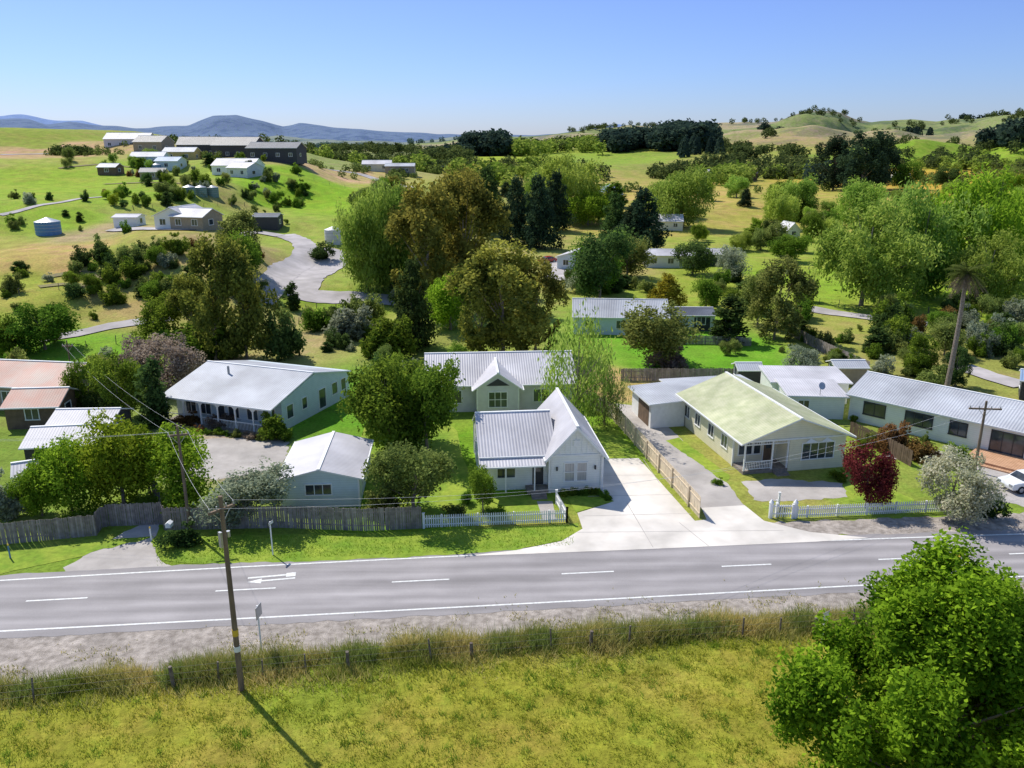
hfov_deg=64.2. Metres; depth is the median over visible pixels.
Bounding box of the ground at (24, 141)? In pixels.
[0,111,1023,767]
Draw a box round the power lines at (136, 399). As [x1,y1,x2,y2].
[64,346,187,430]
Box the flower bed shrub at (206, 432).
[201,428,212,434]
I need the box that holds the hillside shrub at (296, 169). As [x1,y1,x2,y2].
[289,162,301,173]
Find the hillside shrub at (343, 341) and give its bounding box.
[334,332,353,349]
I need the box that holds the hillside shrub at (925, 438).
[919,431,930,441]
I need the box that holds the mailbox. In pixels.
[775,492,780,517]
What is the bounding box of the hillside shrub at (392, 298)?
[388,293,397,302]
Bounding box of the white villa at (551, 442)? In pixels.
[472,387,608,499]
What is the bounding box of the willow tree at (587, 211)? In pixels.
[566,189,609,226]
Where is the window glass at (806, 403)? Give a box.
[799,401,808,407]
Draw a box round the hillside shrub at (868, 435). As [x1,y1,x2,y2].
[865,430,877,447]
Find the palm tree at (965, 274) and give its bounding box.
[942,261,991,386]
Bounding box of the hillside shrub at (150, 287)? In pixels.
[137,279,160,299]
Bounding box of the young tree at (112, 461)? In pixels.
[64,408,161,507]
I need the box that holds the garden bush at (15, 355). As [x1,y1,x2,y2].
[6,346,29,359]
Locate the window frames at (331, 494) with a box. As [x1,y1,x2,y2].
[304,476,364,495]
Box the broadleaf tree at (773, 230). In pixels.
[761,220,791,250]
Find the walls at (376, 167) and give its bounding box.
[362,164,384,171]
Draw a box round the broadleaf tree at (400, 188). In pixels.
[387,182,405,193]
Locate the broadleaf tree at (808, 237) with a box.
[800,234,815,251]
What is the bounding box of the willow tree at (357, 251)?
[340,214,412,287]
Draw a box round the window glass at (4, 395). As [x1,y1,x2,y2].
[2,392,8,400]
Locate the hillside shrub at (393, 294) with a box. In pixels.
[387,289,396,302]
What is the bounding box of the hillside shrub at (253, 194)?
[247,190,257,200]
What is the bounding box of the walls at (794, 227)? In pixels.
[788,224,799,237]
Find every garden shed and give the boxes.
[10,459,33,479]
[731,362,762,382]
[825,359,870,383]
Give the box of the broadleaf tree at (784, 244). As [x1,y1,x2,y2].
[765,232,811,258]
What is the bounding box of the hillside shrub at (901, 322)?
[881,312,916,344]
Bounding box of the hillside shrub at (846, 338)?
[840,327,854,343]
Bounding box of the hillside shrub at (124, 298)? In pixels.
[109,291,127,304]
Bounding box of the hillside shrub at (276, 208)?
[272,204,280,211]
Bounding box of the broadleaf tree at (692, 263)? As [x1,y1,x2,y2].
[670,238,718,274]
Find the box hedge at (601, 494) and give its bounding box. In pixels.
[599,489,609,498]
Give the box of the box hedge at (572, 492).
[567,487,575,495]
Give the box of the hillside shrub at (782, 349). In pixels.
[778,344,785,351]
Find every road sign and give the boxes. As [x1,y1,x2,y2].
[255,602,261,646]
[268,520,273,554]
[822,610,829,634]
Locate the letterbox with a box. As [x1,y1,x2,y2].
[165,520,172,530]
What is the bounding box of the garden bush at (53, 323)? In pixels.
[1,302,82,354]
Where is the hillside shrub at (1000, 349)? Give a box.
[979,319,1019,356]
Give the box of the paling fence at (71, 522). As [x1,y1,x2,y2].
[0,507,106,544]
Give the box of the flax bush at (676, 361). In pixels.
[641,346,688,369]
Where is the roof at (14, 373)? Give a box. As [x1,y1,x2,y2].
[0,359,86,387]
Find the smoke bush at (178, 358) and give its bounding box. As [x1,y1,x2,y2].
[130,332,207,390]
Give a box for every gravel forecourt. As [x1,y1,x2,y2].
[742,479,846,501]
[880,453,1023,506]
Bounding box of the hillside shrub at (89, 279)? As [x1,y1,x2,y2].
[79,272,103,286]
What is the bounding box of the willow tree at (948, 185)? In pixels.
[941,178,962,195]
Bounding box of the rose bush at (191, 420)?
[171,410,200,425]
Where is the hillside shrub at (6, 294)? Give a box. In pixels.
[0,289,11,297]
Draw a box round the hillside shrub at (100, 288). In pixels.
[91,281,104,290]
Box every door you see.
[216,406,225,416]
[531,467,543,484]
[693,317,710,330]
[761,442,773,460]
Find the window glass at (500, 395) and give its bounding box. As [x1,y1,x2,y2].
[443,389,563,406]
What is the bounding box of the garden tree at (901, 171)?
[891,161,923,188]
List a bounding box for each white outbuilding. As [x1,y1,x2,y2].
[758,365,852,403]
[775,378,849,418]
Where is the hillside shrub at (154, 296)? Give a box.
[151,291,161,299]
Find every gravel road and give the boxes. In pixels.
[0,196,100,215]
[46,318,141,340]
[58,164,129,167]
[105,227,284,235]
[106,182,191,184]
[256,234,317,304]
[285,248,394,304]
[308,163,411,186]
[550,261,570,279]
[812,306,927,322]
[966,365,1019,386]
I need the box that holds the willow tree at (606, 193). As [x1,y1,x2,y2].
[601,188,615,195]
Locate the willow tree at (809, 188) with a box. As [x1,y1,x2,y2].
[779,173,822,211]
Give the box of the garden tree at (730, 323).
[708,294,750,345]
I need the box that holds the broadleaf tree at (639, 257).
[616,236,656,276]
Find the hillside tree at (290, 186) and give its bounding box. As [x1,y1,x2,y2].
[287,182,294,188]
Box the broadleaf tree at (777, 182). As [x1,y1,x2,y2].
[769,180,793,195]
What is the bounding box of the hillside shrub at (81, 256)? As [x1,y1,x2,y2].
[69,245,93,265]
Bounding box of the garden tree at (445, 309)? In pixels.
[424,271,466,329]
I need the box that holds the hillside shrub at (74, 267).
[66,260,83,273]
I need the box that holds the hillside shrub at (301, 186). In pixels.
[293,179,306,192]
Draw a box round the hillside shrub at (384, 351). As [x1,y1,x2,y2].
[376,343,392,358]
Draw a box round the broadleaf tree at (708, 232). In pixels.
[700,228,709,239]
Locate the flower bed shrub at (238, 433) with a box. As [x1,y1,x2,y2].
[232,428,241,437]
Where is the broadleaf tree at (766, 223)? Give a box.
[762,219,777,229]
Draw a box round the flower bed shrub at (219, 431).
[213,427,224,435]
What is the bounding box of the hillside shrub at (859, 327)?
[857,324,862,330]
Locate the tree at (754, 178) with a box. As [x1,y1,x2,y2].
[751,170,757,180]
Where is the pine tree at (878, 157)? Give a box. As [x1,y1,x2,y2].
[836,128,899,192]
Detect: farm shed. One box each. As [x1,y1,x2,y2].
[18,422,117,459]
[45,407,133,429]
[1018,368,1023,399]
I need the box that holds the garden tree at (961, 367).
[941,345,974,387]
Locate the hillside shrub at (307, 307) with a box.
[300,306,314,322]
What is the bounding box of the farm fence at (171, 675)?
[0,608,867,700]
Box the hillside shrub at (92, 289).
[85,283,98,295]
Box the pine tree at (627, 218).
[610,204,646,240]
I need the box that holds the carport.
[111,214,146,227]
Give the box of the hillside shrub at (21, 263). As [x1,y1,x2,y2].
[15,260,30,270]
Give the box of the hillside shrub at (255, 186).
[251,181,259,188]
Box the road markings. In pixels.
[0,533,1023,631]
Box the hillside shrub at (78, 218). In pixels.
[75,211,84,221]
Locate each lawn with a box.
[361,424,479,515]
[480,495,554,512]
[568,497,612,511]
[591,424,637,457]
[666,437,729,481]
[842,482,913,504]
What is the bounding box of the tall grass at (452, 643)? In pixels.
[0,592,1023,732]
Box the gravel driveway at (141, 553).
[63,522,170,570]
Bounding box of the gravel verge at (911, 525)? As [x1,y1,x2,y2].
[771,512,1023,534]
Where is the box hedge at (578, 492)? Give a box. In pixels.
[574,487,583,495]
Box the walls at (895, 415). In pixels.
[848,396,1023,457]
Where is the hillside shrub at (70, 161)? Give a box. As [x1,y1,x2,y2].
[66,157,73,165]
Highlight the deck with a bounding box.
[969,448,1023,473]
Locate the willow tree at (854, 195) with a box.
[833,175,890,225]
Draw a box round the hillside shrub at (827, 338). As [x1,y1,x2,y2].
[813,330,835,348]
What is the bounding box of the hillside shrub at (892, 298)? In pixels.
[875,293,899,307]
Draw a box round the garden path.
[537,501,554,518]
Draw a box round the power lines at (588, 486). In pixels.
[225,405,1000,508]
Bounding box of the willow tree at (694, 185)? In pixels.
[648,161,719,226]
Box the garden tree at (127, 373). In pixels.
[81,349,146,415]
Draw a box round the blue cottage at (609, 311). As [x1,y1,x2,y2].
[572,298,669,334]
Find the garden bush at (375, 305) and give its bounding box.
[338,292,383,320]
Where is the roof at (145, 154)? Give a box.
[129,152,169,156]
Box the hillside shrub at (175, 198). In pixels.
[171,194,180,201]
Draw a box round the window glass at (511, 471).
[498,468,514,477]
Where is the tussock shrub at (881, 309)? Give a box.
[867,291,911,324]
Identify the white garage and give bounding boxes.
[276,431,373,508]
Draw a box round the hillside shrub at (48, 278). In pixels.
[41,272,53,281]
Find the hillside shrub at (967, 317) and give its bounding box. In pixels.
[957,303,980,327]
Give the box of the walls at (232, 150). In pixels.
[211,138,262,157]
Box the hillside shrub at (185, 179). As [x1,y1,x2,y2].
[179,174,190,186]
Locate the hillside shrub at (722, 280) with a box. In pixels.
[718,278,725,285]
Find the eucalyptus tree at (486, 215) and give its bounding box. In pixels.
[428,167,514,305]
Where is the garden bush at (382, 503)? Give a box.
[361,489,400,518]
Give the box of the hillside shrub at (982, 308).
[976,293,989,311]
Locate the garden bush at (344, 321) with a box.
[321,303,375,340]
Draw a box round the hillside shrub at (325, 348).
[319,341,334,352]
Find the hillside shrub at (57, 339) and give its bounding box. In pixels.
[37,324,61,343]
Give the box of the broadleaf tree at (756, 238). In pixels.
[750,227,772,249]
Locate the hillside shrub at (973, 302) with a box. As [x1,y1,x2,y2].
[968,292,980,309]
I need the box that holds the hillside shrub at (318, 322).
[298,308,330,332]
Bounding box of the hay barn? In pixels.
[384,163,415,176]
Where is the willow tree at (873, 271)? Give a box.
[806,193,945,308]
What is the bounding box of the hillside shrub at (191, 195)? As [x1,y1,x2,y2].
[186,189,194,198]
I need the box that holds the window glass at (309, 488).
[306,485,330,494]
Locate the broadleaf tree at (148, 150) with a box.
[142,148,159,151]
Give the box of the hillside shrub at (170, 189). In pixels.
[167,185,181,194]
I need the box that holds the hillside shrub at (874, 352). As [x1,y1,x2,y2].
[864,342,883,359]
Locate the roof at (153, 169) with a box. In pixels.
[138,167,168,171]
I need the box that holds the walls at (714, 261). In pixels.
[705,255,724,265]
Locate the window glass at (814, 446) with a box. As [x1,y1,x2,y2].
[685,406,833,458]
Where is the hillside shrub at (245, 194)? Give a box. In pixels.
[240,189,248,197]
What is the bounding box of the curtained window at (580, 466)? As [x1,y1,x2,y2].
[565,463,586,480]
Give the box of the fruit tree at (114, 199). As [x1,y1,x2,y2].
[107,192,119,204]
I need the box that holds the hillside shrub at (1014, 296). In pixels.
[1003,294,1023,311]
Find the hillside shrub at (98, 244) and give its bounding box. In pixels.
[89,233,110,254]
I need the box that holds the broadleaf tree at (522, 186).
[516,179,529,196]
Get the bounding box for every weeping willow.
[535,298,623,430]
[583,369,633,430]
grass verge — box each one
[0,536,153,573]
[151,523,580,563]
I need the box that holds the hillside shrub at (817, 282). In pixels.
[793,275,819,301]
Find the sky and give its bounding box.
[0,0,1023,134]
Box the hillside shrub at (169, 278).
[157,274,173,280]
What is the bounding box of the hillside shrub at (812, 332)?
[804,326,816,337]
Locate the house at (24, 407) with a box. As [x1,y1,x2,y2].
[0,386,80,429]
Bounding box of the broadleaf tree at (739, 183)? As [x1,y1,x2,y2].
[720,175,751,197]
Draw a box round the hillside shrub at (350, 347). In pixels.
[346,340,356,351]
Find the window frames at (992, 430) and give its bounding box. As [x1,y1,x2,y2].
[862,401,1023,457]
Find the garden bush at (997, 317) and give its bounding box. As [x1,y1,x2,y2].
[986,312,1017,326]
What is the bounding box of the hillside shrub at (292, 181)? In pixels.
[285,178,296,188]
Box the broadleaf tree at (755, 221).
[751,217,762,228]
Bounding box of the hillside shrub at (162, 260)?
[156,252,178,268]
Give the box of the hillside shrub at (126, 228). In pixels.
[119,220,131,232]
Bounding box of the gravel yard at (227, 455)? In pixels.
[178,437,289,479]
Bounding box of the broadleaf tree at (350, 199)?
[346,190,363,206]
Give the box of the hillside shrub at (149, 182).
[144,178,152,185]
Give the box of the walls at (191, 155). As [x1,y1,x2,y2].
[167,148,200,159]
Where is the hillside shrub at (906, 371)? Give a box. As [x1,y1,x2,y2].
[900,362,913,375]
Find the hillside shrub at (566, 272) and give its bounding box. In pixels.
[563,266,574,282]
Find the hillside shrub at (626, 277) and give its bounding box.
[621,274,633,289]
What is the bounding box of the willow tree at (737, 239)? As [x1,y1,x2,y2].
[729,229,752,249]
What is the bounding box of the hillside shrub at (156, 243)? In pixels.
[147,235,164,249]
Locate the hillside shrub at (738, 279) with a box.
[730,271,743,282]
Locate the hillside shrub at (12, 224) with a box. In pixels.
[7,220,20,229]
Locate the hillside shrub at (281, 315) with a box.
[274,308,291,319]
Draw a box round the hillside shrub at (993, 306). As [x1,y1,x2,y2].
[976,293,1003,315]
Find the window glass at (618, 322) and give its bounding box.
[585,320,653,327]
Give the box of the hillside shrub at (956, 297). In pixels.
[944,288,970,309]
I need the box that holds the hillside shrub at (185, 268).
[179,265,199,277]
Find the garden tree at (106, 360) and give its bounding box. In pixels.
[85,353,120,388]
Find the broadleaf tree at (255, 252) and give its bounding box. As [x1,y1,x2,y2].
[214,228,264,273]
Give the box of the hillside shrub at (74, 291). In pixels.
[62,282,87,298]
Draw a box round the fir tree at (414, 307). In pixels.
[390,256,440,352]
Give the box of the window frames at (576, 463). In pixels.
[475,436,587,482]
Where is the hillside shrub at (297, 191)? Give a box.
[295,188,300,196]
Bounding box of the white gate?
[768,499,798,518]
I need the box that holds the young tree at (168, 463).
[138,421,223,518]
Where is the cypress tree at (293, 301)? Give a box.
[281,281,300,310]
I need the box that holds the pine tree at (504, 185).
[499,181,509,196]
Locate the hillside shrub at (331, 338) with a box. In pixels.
[323,326,337,346]
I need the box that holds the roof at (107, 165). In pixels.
[95,163,124,167]
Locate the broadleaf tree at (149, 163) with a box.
[144,159,152,167]
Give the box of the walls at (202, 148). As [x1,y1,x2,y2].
[176,145,210,157]
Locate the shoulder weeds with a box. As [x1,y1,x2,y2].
[0,576,1023,679]
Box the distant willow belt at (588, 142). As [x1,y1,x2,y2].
[307,134,1023,188]
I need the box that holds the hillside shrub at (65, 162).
[59,159,69,167]
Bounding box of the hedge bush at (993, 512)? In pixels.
[977,487,1012,518]
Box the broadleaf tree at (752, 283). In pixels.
[735,266,779,326]
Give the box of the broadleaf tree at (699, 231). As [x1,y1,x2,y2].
[688,221,707,240]
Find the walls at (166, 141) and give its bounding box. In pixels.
[133,136,174,151]
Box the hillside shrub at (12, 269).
[10,261,26,273]
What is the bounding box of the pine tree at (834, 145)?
[811,132,860,190]
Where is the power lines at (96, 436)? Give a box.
[19,431,175,440]
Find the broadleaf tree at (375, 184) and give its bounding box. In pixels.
[370,178,388,196]
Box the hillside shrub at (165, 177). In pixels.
[160,172,177,184]
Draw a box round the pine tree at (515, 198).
[498,174,529,243]
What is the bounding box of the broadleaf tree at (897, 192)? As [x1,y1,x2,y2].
[889,189,908,206]
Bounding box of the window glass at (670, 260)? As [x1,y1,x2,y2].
[652,258,673,262]
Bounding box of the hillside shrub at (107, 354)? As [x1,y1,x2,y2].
[101,352,122,372]
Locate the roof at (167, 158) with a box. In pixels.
[154,156,187,160]
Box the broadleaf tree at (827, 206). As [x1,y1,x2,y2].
[820,199,840,212]
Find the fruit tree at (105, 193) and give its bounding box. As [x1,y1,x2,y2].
[100,189,111,197]
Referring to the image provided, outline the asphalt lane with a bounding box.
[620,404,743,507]
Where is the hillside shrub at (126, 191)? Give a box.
[117,181,131,195]
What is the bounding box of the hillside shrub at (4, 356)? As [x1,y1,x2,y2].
[2,353,24,358]
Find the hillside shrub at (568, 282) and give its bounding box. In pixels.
[563,273,581,291]
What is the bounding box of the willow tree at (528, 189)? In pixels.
[523,163,565,196]
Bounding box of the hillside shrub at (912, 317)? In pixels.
[894,301,914,321]
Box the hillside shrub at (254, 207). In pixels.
[251,205,258,212]
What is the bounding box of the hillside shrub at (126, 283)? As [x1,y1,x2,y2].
[118,278,131,288]
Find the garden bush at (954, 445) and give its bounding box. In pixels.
[942,441,973,461]
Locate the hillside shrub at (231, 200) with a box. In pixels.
[229,197,234,205]
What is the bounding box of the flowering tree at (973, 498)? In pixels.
[915,444,1007,525]
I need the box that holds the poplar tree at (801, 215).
[796,197,814,221]
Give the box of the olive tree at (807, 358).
[781,344,822,365]
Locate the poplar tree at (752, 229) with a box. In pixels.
[743,223,761,244]
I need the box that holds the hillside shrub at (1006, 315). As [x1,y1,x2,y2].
[990,312,1013,321]
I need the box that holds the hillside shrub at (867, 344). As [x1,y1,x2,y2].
[861,342,871,352]
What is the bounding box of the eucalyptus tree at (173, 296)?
[164,271,205,335]
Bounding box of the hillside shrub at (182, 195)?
[174,187,186,200]
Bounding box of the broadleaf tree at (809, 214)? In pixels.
[804,210,827,233]
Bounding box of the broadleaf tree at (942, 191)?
[925,190,949,207]
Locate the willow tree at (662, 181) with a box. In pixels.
[645,173,683,211]
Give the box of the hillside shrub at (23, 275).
[13,267,29,276]
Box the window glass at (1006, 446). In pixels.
[864,402,1023,457]
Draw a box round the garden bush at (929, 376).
[915,364,953,384]
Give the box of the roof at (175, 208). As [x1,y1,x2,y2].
[151,204,202,216]
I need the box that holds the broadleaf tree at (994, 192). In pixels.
[980,180,1004,207]
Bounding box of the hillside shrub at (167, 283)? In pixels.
[160,272,176,291]
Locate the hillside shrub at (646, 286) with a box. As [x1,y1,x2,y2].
[636,276,655,291]
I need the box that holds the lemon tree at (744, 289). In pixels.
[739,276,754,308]
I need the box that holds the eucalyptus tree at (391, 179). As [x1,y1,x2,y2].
[388,175,406,193]
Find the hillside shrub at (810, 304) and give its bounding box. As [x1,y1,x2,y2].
[793,293,815,308]
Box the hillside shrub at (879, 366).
[870,354,896,373]
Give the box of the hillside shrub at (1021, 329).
[1009,322,1023,347]
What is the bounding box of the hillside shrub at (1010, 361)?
[999,349,1021,368]
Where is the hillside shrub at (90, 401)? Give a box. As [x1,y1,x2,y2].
[76,391,100,407]
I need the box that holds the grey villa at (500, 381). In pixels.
[424,350,576,411]
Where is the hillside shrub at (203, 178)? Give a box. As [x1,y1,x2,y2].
[197,173,211,185]
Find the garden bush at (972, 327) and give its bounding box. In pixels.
[965,319,988,346]
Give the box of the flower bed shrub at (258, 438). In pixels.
[254,434,269,440]
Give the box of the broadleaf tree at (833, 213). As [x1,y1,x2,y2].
[819,208,842,221]
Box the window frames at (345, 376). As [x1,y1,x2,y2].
[185,376,346,421]
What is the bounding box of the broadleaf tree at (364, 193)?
[353,189,377,206]
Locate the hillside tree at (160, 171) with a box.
[155,169,165,178]
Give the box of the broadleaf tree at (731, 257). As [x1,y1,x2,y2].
[715,244,752,282]
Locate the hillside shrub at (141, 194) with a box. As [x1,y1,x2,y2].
[138,191,144,198]
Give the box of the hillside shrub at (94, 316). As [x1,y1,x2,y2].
[88,309,97,319]
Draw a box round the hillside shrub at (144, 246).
[134,240,147,253]
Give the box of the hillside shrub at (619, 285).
[606,268,625,292]
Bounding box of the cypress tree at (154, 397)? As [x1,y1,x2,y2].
[131,355,172,428]
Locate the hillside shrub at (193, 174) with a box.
[188,168,199,181]
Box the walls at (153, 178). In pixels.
[139,169,167,179]
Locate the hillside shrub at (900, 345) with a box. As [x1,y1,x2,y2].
[895,337,912,352]
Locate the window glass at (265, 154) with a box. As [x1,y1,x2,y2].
[251,153,300,155]
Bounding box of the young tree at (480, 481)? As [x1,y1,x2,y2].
[466,464,496,511]
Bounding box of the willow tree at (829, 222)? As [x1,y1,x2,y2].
[819,216,843,238]
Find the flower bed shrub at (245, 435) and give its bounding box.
[241,430,248,437]
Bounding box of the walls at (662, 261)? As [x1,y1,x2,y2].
[645,256,689,267]
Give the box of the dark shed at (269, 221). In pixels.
[252,213,283,230]
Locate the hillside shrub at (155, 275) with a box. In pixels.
[146,270,162,283]
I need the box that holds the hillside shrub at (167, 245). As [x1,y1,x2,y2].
[160,231,178,253]
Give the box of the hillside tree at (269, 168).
[262,167,273,174]
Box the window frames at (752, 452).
[684,403,835,460]
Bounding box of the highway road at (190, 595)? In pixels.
[0,529,1023,637]
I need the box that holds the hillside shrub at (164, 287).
[158,278,177,295]
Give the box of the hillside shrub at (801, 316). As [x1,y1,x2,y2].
[795,308,804,325]
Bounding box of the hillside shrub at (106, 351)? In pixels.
[97,346,112,354]
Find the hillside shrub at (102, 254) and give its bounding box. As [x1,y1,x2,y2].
[98,250,107,263]
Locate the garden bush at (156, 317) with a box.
[130,289,181,343]
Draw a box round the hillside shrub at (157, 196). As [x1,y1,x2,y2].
[153,193,162,199]
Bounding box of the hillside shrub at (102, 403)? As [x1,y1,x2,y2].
[97,386,120,406]
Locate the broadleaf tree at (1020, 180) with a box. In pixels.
[996,170,1023,190]
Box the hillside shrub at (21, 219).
[17,216,26,223]
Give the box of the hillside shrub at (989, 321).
[986,319,999,328]
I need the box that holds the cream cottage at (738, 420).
[628,372,856,475]
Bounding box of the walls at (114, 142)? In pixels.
[103,134,152,146]
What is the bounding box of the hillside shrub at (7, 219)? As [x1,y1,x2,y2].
[4,213,18,224]
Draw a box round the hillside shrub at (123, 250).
[114,242,146,261]
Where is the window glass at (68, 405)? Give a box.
[25,401,70,418]
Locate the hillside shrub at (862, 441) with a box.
[855,438,869,450]
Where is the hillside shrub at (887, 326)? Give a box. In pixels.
[877,323,890,333]
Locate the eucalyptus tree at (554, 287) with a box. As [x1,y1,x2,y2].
[511,255,570,350]
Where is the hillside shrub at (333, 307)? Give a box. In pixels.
[328,306,339,314]
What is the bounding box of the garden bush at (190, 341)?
[156,322,257,362]
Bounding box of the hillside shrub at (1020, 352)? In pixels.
[1007,346,1023,365]
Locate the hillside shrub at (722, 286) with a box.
[714,281,726,294]
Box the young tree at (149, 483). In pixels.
[124,435,162,498]
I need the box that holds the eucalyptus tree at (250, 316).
[202,238,281,359]
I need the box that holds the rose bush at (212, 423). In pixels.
[205,412,234,429]
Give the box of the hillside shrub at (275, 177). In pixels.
[272,172,280,181]
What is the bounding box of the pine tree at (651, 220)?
[616,186,672,247]
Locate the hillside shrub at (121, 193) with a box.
[111,188,126,199]
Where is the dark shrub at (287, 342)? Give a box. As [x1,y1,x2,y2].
[258,309,307,361]
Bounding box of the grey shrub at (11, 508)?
[0,467,27,521]
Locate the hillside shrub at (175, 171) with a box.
[172,165,180,175]
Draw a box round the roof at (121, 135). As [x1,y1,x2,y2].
[103,132,153,138]
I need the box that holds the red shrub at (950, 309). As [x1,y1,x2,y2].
[939,305,957,316]
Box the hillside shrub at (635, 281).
[630,276,640,287]
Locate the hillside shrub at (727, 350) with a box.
[718,340,734,354]
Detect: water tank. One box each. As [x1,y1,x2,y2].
[34,217,61,235]
[151,163,160,167]
[182,185,195,196]
[195,185,207,197]
[207,185,218,197]
[324,226,341,244]
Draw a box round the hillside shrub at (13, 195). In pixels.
[8,189,20,198]
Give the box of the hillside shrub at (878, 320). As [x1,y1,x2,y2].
[869,302,904,330]
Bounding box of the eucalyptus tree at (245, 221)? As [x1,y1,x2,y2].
[213,208,261,250]
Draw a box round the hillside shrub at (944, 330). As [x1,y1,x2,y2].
[924,316,967,354]
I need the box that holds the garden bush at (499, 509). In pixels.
[485,505,505,519]
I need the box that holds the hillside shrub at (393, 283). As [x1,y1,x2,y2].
[388,279,398,292]
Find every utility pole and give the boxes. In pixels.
[62,340,72,361]
[167,425,191,528]
[208,495,244,691]
[969,401,1001,465]
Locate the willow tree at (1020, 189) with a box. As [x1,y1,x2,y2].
[1004,185,1023,208]
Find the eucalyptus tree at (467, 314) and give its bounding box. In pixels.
[453,256,510,351]
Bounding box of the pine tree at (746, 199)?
[737,188,753,205]
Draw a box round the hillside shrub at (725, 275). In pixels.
[711,269,731,284]
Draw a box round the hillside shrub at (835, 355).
[824,350,841,362]
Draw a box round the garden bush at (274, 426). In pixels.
[258,411,293,441]
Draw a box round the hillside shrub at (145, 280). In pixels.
[135,275,147,286]
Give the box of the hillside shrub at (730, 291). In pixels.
[721,285,743,307]
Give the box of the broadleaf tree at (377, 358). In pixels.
[351,352,389,430]
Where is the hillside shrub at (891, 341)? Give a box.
[882,328,905,354]
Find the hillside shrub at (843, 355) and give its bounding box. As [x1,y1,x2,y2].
[840,353,847,358]
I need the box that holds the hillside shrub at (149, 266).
[136,260,151,270]
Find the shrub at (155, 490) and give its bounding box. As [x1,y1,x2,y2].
[150,481,160,502]
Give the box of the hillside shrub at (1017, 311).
[1002,297,1023,323]
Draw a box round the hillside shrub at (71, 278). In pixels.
[61,270,80,284]
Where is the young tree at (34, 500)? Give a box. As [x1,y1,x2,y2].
[2,454,61,518]
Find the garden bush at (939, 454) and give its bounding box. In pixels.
[928,450,950,463]
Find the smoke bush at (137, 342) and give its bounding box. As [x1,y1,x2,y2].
[108,333,163,385]
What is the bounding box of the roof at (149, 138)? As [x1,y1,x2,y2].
[132,135,174,141]
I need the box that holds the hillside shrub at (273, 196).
[269,190,286,202]
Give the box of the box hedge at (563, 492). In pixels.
[558,488,569,497]
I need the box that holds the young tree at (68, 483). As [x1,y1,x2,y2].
[22,428,107,517]
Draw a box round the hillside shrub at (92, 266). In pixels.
[87,257,98,270]
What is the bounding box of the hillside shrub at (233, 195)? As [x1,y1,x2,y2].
[228,194,236,203]
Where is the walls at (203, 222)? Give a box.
[170,210,222,230]
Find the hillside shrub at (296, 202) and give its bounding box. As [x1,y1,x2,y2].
[291,197,301,207]
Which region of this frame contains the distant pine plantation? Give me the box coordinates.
[429,113,1023,186]
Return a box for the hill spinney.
[48,134,217,155]
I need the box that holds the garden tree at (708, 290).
[689,273,722,306]
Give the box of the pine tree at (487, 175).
[477,164,504,230]
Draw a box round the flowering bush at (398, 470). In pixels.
[361,439,457,507]
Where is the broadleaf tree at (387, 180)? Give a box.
[374,176,393,188]
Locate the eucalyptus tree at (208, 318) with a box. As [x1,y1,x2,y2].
[180,230,252,360]
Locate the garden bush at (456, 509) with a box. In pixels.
[441,503,468,516]
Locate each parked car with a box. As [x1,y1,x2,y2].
[537,256,556,262]
[997,469,1023,493]
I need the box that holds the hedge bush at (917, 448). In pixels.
[901,435,939,464]
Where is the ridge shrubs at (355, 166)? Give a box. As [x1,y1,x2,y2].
[43,141,1023,192]
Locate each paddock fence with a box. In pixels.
[132,200,268,209]
[819,298,983,314]
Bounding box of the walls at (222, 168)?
[211,159,264,174]
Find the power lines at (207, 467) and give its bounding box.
[169,432,232,508]
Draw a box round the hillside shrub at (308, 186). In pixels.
[300,182,310,189]
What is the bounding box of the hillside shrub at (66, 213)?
[61,209,69,215]
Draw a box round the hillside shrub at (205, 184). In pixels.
[196,180,209,186]
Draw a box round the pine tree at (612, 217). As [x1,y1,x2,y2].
[595,191,626,240]
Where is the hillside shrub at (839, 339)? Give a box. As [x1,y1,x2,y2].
[834,334,843,342]
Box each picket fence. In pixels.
[422,507,568,528]
[555,489,565,517]
[791,500,963,518]
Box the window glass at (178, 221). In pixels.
[175,219,212,225]
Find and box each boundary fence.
[620,368,733,380]
[680,335,751,345]
[788,328,869,370]
[849,422,913,466]
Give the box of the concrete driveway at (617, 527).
[469,458,865,555]
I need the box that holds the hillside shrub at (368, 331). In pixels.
[362,326,371,337]
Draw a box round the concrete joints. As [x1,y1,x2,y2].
[594,459,777,546]
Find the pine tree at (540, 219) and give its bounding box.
[518,172,566,249]
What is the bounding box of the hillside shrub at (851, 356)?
[849,352,859,358]
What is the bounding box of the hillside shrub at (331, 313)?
[322,307,335,318]
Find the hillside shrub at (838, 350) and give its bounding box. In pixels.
[827,347,845,356]
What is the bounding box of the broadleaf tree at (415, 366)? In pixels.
[375,352,441,450]
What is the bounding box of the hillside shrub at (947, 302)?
[940,298,957,311]
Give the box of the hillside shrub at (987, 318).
[984,312,997,323]
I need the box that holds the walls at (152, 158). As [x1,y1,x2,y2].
[130,153,168,165]
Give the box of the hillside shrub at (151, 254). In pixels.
[144,244,166,266]
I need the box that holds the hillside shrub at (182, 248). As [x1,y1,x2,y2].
[172,231,190,254]
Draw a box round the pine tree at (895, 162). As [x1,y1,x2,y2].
[866,142,902,187]
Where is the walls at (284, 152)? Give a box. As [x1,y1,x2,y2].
[246,143,306,163]
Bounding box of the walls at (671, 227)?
[661,222,682,230]
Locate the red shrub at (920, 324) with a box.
[908,313,927,334]
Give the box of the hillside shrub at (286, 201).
[281,195,292,205]
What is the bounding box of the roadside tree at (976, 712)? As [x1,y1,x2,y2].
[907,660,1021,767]
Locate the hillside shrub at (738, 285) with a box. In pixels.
[731,276,747,298]
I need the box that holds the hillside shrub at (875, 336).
[861,326,889,352]

